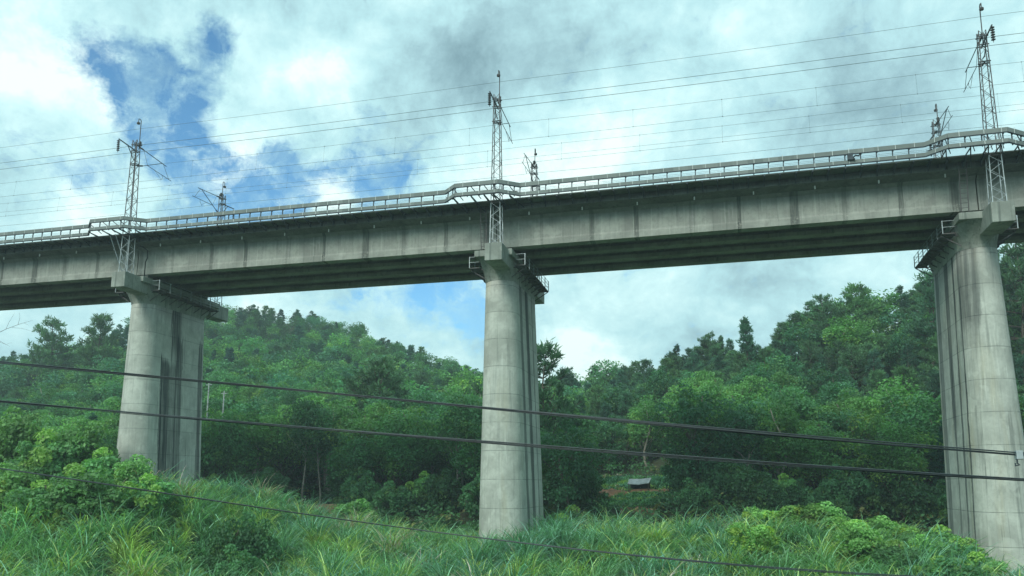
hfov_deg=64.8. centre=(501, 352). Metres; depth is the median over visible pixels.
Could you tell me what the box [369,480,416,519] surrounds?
shrub
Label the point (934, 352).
pine tree
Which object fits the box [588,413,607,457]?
pine tree
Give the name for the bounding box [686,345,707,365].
pine tree
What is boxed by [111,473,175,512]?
shrub
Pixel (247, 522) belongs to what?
shrub
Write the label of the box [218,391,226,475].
utility pole
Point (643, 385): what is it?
pine tree
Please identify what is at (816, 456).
broadleaf tree
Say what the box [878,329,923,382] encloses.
broadleaf tree
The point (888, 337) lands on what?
pine tree
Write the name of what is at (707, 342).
pine tree
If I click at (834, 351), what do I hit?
pine tree
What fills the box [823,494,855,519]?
shrub
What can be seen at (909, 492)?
shrub
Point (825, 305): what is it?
pine tree
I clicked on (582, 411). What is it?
fir tree
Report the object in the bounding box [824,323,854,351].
pine tree
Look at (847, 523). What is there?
shrub
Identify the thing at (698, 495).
shrub
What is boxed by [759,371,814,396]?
broadleaf tree
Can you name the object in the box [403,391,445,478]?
broadleaf tree
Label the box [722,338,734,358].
pine tree
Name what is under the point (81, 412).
broadleaf tree
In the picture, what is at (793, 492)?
shrub
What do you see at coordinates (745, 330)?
fir tree
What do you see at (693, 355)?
pine tree
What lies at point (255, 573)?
shrub
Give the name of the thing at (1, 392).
pine tree
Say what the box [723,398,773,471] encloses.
broadleaf tree
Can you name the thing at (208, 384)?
utility pole
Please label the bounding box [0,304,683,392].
distant pinewood
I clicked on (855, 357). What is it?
pine tree
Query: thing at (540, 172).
feeder wire
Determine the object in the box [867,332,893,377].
pine tree
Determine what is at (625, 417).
pine tree
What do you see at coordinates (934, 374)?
pine tree
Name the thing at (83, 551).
grass
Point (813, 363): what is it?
pine tree
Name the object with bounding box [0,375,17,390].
pine tree
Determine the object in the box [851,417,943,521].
broadleaf tree
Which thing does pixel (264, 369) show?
distant wood
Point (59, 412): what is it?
broadleaf tree
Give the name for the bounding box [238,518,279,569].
shrub
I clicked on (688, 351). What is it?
pine tree
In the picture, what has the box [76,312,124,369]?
pine tree
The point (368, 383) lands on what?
broadleaf tree
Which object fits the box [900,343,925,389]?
pine tree
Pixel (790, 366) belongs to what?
broadleaf tree
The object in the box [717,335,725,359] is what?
fir tree
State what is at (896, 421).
broadleaf tree
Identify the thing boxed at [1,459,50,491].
shrub
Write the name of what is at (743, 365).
pine tree
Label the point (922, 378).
pine tree
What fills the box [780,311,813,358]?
pine tree
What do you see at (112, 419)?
broadleaf tree
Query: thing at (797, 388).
broadleaf tree
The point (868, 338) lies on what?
pine tree
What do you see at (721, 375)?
pine tree
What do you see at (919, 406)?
broadleaf tree
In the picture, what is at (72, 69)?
sky
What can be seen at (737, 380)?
broadleaf tree
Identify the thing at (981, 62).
catenary mast
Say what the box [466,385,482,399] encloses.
broadleaf tree
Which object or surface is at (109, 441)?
broadleaf tree
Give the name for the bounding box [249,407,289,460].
broadleaf tree
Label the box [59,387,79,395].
broadleaf tree
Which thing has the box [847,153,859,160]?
signal box
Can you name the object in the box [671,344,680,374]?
fir tree
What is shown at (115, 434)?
broadleaf tree
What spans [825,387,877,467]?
broadleaf tree
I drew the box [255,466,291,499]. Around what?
shrub
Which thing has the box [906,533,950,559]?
shrub
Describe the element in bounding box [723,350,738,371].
pine tree
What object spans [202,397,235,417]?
broadleaf tree
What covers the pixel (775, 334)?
pine tree
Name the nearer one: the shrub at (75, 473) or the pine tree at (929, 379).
the shrub at (75, 473)
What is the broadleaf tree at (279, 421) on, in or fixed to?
on the ground at (657, 462)
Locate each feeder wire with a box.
[0,41,1023,169]
[4,33,1019,162]
[5,123,1020,225]
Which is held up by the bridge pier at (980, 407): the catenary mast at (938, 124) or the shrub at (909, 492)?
the catenary mast at (938, 124)
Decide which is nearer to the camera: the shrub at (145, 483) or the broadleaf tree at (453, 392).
the shrub at (145, 483)
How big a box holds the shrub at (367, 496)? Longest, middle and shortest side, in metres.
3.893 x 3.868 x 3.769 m
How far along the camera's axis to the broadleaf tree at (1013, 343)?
109.02 m
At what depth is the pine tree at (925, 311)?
121.51 m
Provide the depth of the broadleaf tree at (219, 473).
101.20 m
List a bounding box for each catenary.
[0,91,1023,216]
[1,61,1023,196]
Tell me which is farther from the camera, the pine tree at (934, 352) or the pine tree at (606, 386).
the pine tree at (606, 386)
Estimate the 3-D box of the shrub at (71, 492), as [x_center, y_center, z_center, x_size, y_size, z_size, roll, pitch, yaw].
[-26.391,9.688,51.458,4.784,4.756,3.588,4,-8,-16]
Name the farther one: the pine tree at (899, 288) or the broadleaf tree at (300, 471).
the pine tree at (899, 288)
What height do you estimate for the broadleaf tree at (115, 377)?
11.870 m
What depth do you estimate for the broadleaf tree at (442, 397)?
132.31 m
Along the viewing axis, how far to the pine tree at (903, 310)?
125.01 m
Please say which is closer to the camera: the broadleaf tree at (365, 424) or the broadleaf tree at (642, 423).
the broadleaf tree at (365, 424)
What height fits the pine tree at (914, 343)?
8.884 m
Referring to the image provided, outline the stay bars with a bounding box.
[110,234,127,271]
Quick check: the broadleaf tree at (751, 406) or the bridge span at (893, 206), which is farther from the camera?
the broadleaf tree at (751, 406)
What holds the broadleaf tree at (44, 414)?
on the ground at (657, 462)
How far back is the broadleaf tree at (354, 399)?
133.77 m
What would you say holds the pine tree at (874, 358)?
on the ground at (657, 462)
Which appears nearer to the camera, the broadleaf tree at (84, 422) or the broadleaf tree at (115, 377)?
the broadleaf tree at (84, 422)
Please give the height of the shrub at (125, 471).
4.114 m
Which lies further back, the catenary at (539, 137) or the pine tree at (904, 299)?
the pine tree at (904, 299)
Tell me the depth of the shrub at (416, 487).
87.74 m
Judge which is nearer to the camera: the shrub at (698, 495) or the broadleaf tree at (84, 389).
the shrub at (698, 495)
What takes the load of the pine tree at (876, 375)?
on the ground at (657, 462)
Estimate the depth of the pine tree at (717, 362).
128.29 m
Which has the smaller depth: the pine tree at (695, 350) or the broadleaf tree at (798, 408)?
the broadleaf tree at (798, 408)
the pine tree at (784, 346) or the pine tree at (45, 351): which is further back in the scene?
the pine tree at (45, 351)
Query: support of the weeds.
on the ground at (657, 462)
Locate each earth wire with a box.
[1,11,1021,147]
[8,104,1017,211]
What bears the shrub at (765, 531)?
on the ground at (657, 462)
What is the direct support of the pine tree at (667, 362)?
on the ground at (657, 462)
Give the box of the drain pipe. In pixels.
[137,245,147,275]
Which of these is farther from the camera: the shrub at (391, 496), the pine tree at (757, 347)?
the pine tree at (757, 347)
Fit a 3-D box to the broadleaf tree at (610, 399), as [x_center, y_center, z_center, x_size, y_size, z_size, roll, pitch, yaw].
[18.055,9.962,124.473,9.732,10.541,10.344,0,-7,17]
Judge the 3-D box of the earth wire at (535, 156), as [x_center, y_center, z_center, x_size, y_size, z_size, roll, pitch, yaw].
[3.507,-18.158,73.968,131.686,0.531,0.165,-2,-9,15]
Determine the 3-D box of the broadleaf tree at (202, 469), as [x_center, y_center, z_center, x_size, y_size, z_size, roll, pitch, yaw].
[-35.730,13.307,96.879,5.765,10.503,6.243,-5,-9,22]
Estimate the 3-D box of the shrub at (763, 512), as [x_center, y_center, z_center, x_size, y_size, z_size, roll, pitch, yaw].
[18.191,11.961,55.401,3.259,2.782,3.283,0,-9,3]
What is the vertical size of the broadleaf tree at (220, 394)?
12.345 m
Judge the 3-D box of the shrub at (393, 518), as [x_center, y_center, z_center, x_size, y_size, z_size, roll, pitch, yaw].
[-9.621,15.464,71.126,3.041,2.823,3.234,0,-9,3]
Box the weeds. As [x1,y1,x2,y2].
[0,487,971,575]
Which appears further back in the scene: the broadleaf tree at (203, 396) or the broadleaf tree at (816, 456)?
the broadleaf tree at (203, 396)
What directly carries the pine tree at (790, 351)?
on the ground at (657, 462)
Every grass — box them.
[0,450,262,575]
[96,471,1023,575]
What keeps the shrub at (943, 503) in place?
on the ground at (657, 462)
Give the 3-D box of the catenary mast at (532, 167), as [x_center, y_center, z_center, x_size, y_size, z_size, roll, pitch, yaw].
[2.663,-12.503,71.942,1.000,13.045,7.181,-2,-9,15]
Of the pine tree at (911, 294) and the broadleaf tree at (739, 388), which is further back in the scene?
the pine tree at (911, 294)
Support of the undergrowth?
on the ground at (657, 462)
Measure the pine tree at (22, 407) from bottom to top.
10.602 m
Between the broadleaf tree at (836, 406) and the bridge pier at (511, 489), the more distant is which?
the broadleaf tree at (836, 406)
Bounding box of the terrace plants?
[571,473,693,512]
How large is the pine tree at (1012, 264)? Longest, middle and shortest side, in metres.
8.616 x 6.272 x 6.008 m
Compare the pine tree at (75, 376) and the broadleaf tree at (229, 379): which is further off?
the pine tree at (75, 376)
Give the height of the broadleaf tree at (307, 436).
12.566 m
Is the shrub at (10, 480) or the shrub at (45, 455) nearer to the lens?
the shrub at (10, 480)
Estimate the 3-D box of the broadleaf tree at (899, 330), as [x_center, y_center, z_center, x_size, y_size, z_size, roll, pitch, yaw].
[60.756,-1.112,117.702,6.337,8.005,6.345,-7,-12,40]
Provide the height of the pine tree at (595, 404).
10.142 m
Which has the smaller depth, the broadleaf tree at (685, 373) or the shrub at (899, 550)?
the shrub at (899, 550)
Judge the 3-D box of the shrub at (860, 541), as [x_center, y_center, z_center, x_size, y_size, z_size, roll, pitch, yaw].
[20.696,11.310,46.407,2.774,3.193,3.699,-2,-10,17]
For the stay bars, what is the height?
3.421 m
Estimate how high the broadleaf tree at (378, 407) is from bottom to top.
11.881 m
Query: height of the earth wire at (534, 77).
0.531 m
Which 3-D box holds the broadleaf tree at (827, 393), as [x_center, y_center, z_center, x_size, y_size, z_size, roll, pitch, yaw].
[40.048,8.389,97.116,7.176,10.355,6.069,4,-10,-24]
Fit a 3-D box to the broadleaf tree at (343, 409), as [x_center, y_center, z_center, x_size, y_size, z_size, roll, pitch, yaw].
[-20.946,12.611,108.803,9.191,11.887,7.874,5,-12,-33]
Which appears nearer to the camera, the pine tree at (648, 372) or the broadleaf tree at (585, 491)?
the broadleaf tree at (585, 491)
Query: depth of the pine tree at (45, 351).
178.47 m
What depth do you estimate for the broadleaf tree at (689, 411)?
81.64 m
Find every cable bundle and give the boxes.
[0,361,1015,454]
[0,400,1023,480]
[0,468,912,575]
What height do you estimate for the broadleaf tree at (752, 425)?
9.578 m
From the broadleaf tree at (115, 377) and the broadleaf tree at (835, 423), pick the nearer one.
the broadleaf tree at (835, 423)
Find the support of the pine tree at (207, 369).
on the ground at (657, 462)
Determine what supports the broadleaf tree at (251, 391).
on the ground at (657, 462)
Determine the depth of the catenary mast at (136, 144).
69.22 m
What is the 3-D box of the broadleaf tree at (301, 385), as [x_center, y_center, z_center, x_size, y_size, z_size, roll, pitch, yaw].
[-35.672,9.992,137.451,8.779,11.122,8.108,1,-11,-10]
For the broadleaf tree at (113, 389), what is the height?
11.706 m
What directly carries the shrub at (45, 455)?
on the ground at (657, 462)
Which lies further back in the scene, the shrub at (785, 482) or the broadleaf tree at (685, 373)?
the broadleaf tree at (685, 373)
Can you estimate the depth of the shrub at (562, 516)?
64.20 m
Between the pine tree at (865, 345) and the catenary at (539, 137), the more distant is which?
the pine tree at (865, 345)
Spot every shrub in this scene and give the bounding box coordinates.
[0,406,43,470]
[0,428,81,482]
[0,462,42,525]
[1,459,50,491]
[1,479,81,535]
[44,465,103,503]
[44,467,127,532]
[53,420,120,475]
[62,447,145,490]
[86,481,157,525]
[110,454,155,486]
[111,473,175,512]
[199,537,240,575]
[202,473,226,487]
[204,517,262,574]
[205,511,272,552]
[216,474,232,482]
[216,544,265,575]
[221,467,254,491]
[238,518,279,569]
[238,559,272,575]
[244,467,273,488]
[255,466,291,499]
[322,462,360,501]
[330,498,377,520]
[333,470,381,508]
[361,485,385,510]
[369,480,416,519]
[378,512,409,526]
[405,471,436,509]
[414,517,444,531]
[418,468,465,511]
[457,471,480,518]
[538,513,574,528]
[542,472,565,519]
[549,504,597,524]
[562,469,609,512]
[659,452,702,492]
[673,477,718,516]
[724,521,784,558]
[731,471,790,510]
[742,506,786,529]
[770,503,829,532]
[771,473,805,506]
[776,478,806,506]
[795,481,836,508]
[801,501,850,533]
[813,463,880,516]
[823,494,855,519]
[823,516,869,536]
[835,521,888,566]
[851,481,890,518]
[864,515,906,538]
[867,478,900,520]
[868,539,929,573]
[891,474,941,525]
[894,523,919,536]
[899,524,978,546]
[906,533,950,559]
[906,555,980,575]
[918,479,945,517]
[926,557,992,575]
[934,490,947,524]
[937,494,947,519]
[938,536,988,558]
[948,551,1007,575]
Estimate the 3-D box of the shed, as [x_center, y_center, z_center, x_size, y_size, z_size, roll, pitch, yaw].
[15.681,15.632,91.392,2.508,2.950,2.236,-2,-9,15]
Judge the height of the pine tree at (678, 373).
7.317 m
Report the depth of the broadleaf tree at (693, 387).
109.26 m
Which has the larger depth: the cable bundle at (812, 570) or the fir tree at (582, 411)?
the fir tree at (582, 411)
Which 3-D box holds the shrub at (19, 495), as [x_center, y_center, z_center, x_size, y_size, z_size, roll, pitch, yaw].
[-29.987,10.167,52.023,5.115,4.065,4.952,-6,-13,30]
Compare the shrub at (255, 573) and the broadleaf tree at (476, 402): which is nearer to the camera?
the shrub at (255, 573)
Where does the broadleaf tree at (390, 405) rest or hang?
on the ground at (657, 462)
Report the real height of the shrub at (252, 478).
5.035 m
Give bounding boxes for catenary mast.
[117,119,170,273]
[193,182,234,305]
[488,70,512,242]
[522,149,539,279]
[929,104,952,157]
[964,3,1006,204]
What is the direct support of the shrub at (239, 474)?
on the ground at (657, 462)
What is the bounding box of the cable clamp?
[1014,451,1023,465]
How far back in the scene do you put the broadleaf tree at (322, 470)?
101.98 m
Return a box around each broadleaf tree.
[0,396,21,407]
[1,393,53,417]
[15,381,57,413]
[23,409,67,428]
[32,416,55,428]
[41,416,105,439]
[41,418,101,459]
[44,390,79,416]
[44,398,81,418]
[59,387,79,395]
[62,399,109,422]
[65,384,92,401]
[70,389,106,406]
[78,385,105,403]
[81,407,111,420]
[91,396,121,438]
[95,375,123,402]
[97,429,117,455]
[98,379,122,407]
[108,427,118,450]
[200,421,220,478]
[201,403,247,478]
[201,411,226,478]
[202,368,248,394]
[202,386,240,417]
[202,391,216,399]
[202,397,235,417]
[206,384,247,403]
[206,463,249,478]
[208,413,274,473]
[210,411,266,475]
[224,415,289,476]
[225,396,286,472]
[239,383,280,401]
[243,400,279,415]
[247,392,285,412]
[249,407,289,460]
[252,404,308,476]
[269,377,317,400]
[273,391,310,410]
[275,395,329,479]
[277,392,336,503]
[277,440,323,492]
[289,454,307,487]
[291,403,345,503]
[301,454,333,490]
[306,398,368,502]
[323,403,361,418]
[323,412,393,471]
[325,397,351,410]
[326,402,366,423]
[341,356,414,474]
[344,382,372,403]
[358,395,408,489]
[364,401,413,485]
[369,405,446,491]
[370,424,435,488]
[391,391,415,401]
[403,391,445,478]
[406,394,443,416]
[408,410,449,476]
[417,392,449,405]
[417,441,445,477]
[428,422,472,489]
[430,388,481,508]
[442,385,464,405]
[448,425,481,481]
[453,393,482,480]
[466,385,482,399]
[540,405,599,466]
[540,419,615,511]
[540,428,560,472]
[563,461,592,513]
[592,415,630,474]
[600,383,643,449]
[625,393,671,469]
[627,400,663,456]
[635,365,681,434]
[649,382,755,475]
[656,397,675,433]
[660,384,733,463]
[663,382,700,405]
[668,370,716,395]
[668,390,736,482]
[676,370,701,384]
[695,377,745,400]
[709,392,778,435]
[714,412,776,474]
[723,375,767,402]
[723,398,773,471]
[724,366,776,394]
[735,350,804,395]
[735,397,804,479]
[745,382,817,419]
[755,386,821,475]
[757,384,820,405]
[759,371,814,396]
[763,428,813,480]
[773,420,869,489]
[798,362,858,403]
[799,401,882,472]
[810,380,862,433]
[811,396,880,472]
[811,408,868,478]
[820,315,880,373]
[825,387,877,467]
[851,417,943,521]
[859,375,934,439]
[868,390,941,486]
[868,410,929,479]
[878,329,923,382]
[895,318,930,337]
[897,413,945,485]
[1007,305,1021,355]
[1018,396,1023,430]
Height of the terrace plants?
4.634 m
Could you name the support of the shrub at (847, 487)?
on the ground at (657, 462)
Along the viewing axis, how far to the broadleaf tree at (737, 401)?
89.20 m
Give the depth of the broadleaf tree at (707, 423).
86.16 m
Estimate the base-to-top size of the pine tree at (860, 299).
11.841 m
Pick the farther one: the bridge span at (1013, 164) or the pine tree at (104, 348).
the pine tree at (104, 348)
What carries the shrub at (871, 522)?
on the ground at (657, 462)
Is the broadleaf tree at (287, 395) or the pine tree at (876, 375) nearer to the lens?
the pine tree at (876, 375)
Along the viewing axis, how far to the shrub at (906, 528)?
52.72 m
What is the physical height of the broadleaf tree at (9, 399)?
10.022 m
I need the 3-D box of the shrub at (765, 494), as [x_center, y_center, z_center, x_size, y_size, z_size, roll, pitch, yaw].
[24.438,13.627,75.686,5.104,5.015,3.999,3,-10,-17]
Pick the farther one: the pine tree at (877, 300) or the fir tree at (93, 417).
the pine tree at (877, 300)
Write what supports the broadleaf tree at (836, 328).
on the ground at (657, 462)
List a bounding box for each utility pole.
[203,383,211,479]
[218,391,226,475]
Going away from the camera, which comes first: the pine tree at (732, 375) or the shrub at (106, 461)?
the shrub at (106, 461)
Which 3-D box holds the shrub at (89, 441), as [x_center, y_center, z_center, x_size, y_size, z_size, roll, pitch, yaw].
[-33.182,8.789,64.090,4.211,7.112,5.614,-5,-11,26]
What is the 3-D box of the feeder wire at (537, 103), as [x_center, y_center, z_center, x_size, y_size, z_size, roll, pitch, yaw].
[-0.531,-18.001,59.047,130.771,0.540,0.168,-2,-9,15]
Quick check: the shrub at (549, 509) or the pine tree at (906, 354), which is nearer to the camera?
the shrub at (549, 509)
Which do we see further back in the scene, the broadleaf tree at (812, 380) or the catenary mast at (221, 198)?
the broadleaf tree at (812, 380)
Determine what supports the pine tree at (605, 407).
on the ground at (657, 462)
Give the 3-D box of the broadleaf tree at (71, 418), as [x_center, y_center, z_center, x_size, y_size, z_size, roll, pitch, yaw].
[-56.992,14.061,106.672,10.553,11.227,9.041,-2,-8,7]
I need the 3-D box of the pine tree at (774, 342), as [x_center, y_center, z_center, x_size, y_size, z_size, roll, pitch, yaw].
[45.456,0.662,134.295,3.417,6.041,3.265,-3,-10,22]
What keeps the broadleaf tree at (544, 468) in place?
on the ground at (657, 462)
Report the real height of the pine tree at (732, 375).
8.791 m
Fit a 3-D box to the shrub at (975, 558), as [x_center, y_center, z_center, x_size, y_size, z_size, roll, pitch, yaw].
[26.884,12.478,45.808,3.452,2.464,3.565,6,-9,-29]
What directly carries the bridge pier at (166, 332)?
on the ground at (657, 462)
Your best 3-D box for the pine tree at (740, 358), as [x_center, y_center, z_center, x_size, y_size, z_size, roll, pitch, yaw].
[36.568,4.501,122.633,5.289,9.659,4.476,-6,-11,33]
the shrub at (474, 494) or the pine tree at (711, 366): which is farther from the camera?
the pine tree at (711, 366)
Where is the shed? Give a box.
[627,478,650,490]
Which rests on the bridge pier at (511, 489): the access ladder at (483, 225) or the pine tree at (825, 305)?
the access ladder at (483, 225)
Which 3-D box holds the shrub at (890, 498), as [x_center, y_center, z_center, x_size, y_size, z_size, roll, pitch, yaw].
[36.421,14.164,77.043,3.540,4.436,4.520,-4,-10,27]
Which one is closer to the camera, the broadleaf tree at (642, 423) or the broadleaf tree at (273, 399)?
the broadleaf tree at (642, 423)
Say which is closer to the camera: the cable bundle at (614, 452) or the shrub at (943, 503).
the cable bundle at (614, 452)
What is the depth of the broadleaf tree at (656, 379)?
122.18 m
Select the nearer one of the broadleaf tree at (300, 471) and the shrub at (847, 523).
the shrub at (847, 523)
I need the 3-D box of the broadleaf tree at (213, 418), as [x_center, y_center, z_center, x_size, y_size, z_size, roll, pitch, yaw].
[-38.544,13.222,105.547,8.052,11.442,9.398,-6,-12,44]
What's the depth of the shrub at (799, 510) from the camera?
53.86 m
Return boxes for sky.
[0,0,1023,382]
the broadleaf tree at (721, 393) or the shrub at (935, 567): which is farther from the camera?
the broadleaf tree at (721, 393)
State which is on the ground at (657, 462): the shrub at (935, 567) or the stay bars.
the shrub at (935, 567)
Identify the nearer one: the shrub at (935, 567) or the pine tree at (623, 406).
the shrub at (935, 567)
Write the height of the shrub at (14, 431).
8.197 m
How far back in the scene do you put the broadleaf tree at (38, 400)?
139.88 m
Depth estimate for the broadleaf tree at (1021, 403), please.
79.74 m
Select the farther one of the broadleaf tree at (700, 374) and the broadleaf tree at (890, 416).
the broadleaf tree at (700, 374)
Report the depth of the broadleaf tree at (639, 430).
107.73 m
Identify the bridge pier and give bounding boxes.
[111,271,228,485]
[469,242,548,543]
[913,200,1023,574]
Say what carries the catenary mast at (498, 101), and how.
on the bridge pier at (511, 489)
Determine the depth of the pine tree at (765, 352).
127.78 m
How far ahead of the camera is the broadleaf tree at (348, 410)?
105.94 m
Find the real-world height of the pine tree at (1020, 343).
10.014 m
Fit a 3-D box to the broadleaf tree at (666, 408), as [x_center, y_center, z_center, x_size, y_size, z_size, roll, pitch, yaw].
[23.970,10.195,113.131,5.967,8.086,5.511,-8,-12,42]
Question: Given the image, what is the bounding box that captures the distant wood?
[0,288,934,414]
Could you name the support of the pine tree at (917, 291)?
on the ground at (657, 462)
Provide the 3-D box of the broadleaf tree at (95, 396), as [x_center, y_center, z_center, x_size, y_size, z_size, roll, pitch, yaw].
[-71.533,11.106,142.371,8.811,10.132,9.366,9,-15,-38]
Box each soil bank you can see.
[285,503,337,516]
[596,488,668,501]
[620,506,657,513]
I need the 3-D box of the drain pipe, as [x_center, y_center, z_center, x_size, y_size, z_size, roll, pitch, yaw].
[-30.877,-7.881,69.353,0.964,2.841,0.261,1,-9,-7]
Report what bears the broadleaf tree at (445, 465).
on the ground at (657, 462)
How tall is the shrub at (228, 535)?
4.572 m
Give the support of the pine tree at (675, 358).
on the ground at (657, 462)
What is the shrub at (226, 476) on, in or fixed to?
on the ground at (657, 462)
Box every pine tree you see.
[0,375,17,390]
[0,381,11,397]
[14,404,27,417]
[21,315,83,384]
[71,372,83,386]
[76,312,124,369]
[203,366,213,374]
[468,363,552,409]
[537,337,585,472]
[581,380,592,399]
[585,384,605,415]
[585,397,604,426]
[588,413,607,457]
[595,401,616,471]
[603,384,613,396]
[612,389,637,450]
[613,369,630,402]
[621,406,642,450]
[629,382,654,400]
[642,368,655,384]
[657,357,677,383]
[658,356,682,381]
[669,370,688,391]
[680,347,692,370]
[681,362,696,375]
[684,351,700,372]
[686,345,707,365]
[693,338,709,365]
[694,330,723,364]
[696,362,725,378]
[704,341,728,361]
[708,369,726,385]
[713,355,727,377]
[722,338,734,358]
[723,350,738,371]
[723,361,756,390]
[724,371,745,391]
[727,351,749,378]
[753,343,761,360]
[754,347,773,364]
[764,348,781,376]
[769,321,786,348]
[770,331,787,355]
[770,339,780,349]
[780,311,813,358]
[780,341,797,362]
[785,341,804,372]
[798,339,827,375]
[800,300,819,325]
[800,354,827,374]
[803,293,845,365]
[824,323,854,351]
[825,339,856,374]
[829,281,886,333]
[834,343,870,383]
[835,365,852,391]
[845,296,871,318]
[847,390,873,465]
[850,342,887,375]
[851,329,883,366]
[860,369,893,409]
[862,348,888,394]
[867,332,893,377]
[872,299,890,329]
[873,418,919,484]
[876,332,903,373]
[880,364,929,409]
[889,307,911,328]
[892,337,930,376]
[893,285,910,311]
[895,293,915,323]
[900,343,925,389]
[901,269,936,365]
[902,292,917,305]
[907,293,930,314]
[909,299,934,317]
[910,284,926,303]
[916,331,938,379]
[917,373,931,395]
[919,367,939,397]
[922,368,940,423]
[998,242,1023,358]
[999,254,1022,281]
[1013,337,1023,387]
[1015,354,1023,388]
[1017,385,1023,427]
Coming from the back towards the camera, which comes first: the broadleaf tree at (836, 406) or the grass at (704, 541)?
the broadleaf tree at (836, 406)
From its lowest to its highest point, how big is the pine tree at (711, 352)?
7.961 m
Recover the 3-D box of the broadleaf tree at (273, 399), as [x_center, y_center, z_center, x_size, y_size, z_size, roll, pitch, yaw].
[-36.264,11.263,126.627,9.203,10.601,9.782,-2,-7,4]
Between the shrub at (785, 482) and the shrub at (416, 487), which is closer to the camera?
the shrub at (785, 482)
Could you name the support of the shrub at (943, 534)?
on the ground at (657, 462)
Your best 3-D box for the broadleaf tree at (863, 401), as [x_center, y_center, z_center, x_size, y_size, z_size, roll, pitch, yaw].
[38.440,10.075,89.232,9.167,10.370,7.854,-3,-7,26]
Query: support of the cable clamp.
attached to the cable bundle at (789, 435)
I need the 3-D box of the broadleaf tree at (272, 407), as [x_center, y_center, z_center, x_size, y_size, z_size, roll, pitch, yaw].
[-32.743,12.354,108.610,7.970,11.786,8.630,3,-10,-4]
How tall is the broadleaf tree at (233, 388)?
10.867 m
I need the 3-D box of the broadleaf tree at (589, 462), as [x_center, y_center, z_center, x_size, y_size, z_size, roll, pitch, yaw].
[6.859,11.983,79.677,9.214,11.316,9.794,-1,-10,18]
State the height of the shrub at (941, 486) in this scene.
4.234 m
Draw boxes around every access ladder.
[480,206,486,249]
[958,161,969,212]
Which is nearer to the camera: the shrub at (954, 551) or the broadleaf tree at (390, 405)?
the shrub at (954, 551)
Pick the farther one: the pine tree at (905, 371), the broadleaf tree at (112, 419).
the broadleaf tree at (112, 419)
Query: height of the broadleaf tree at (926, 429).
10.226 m
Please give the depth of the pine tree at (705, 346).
141.85 m
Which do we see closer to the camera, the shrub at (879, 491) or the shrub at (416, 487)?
the shrub at (879, 491)
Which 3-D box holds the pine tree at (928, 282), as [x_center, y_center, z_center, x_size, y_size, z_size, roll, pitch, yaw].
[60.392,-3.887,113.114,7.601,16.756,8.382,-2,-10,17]
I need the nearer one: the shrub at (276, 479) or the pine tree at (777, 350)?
the shrub at (276, 479)
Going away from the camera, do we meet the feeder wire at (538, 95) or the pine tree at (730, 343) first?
the feeder wire at (538, 95)
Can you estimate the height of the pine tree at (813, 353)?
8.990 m
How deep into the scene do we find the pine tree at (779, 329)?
139.30 m
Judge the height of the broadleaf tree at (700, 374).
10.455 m
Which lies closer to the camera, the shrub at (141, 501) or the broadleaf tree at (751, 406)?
the shrub at (141, 501)
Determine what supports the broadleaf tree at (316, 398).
on the ground at (657, 462)
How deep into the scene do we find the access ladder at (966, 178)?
52.59 m
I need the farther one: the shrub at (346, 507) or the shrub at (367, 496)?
the shrub at (367, 496)
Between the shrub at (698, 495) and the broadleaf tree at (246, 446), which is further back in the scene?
the broadleaf tree at (246, 446)
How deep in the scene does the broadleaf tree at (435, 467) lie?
101.60 m
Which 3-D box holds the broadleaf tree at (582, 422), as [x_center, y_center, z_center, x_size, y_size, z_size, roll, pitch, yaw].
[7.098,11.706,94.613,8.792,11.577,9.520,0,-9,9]
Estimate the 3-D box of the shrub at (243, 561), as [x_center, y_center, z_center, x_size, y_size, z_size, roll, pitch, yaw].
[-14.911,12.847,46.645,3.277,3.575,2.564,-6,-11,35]
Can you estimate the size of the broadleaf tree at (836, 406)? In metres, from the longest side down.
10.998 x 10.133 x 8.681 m
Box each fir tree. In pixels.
[82,411,98,434]
[208,349,216,366]
[353,361,358,375]
[575,395,586,456]
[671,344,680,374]
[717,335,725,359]
[735,315,757,369]
[927,415,945,484]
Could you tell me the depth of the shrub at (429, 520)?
70.72 m
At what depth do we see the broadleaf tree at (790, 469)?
81.83 m
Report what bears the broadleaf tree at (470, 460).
on the ground at (657, 462)
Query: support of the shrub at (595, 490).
on the ground at (657, 462)
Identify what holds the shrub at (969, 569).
on the ground at (657, 462)
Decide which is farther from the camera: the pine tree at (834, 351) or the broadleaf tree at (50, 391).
the broadleaf tree at (50, 391)
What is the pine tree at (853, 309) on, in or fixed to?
on the ground at (657, 462)
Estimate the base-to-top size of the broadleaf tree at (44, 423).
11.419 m
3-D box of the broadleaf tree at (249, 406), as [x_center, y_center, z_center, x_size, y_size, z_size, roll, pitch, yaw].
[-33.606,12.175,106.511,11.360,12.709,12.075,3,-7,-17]
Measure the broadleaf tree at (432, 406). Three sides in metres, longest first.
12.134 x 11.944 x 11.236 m
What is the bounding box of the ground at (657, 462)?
[3,296,1019,575]
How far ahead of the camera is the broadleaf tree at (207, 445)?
95.37 m
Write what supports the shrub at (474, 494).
on the ground at (657, 462)
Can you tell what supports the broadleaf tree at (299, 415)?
on the ground at (657, 462)
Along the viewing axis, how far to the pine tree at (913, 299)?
127.44 m
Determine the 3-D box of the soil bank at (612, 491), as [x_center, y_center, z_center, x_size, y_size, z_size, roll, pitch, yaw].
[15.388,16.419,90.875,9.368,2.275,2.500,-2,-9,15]
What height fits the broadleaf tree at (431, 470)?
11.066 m
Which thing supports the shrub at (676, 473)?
on the ground at (657, 462)
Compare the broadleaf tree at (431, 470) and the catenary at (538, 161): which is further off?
the broadleaf tree at (431, 470)
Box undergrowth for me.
[19,309,1020,535]
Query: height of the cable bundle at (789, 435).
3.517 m
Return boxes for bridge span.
[0,217,197,310]
[117,180,497,297]
[490,128,999,275]
[975,127,1023,243]
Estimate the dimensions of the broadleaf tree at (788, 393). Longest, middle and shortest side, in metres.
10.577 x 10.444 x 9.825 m

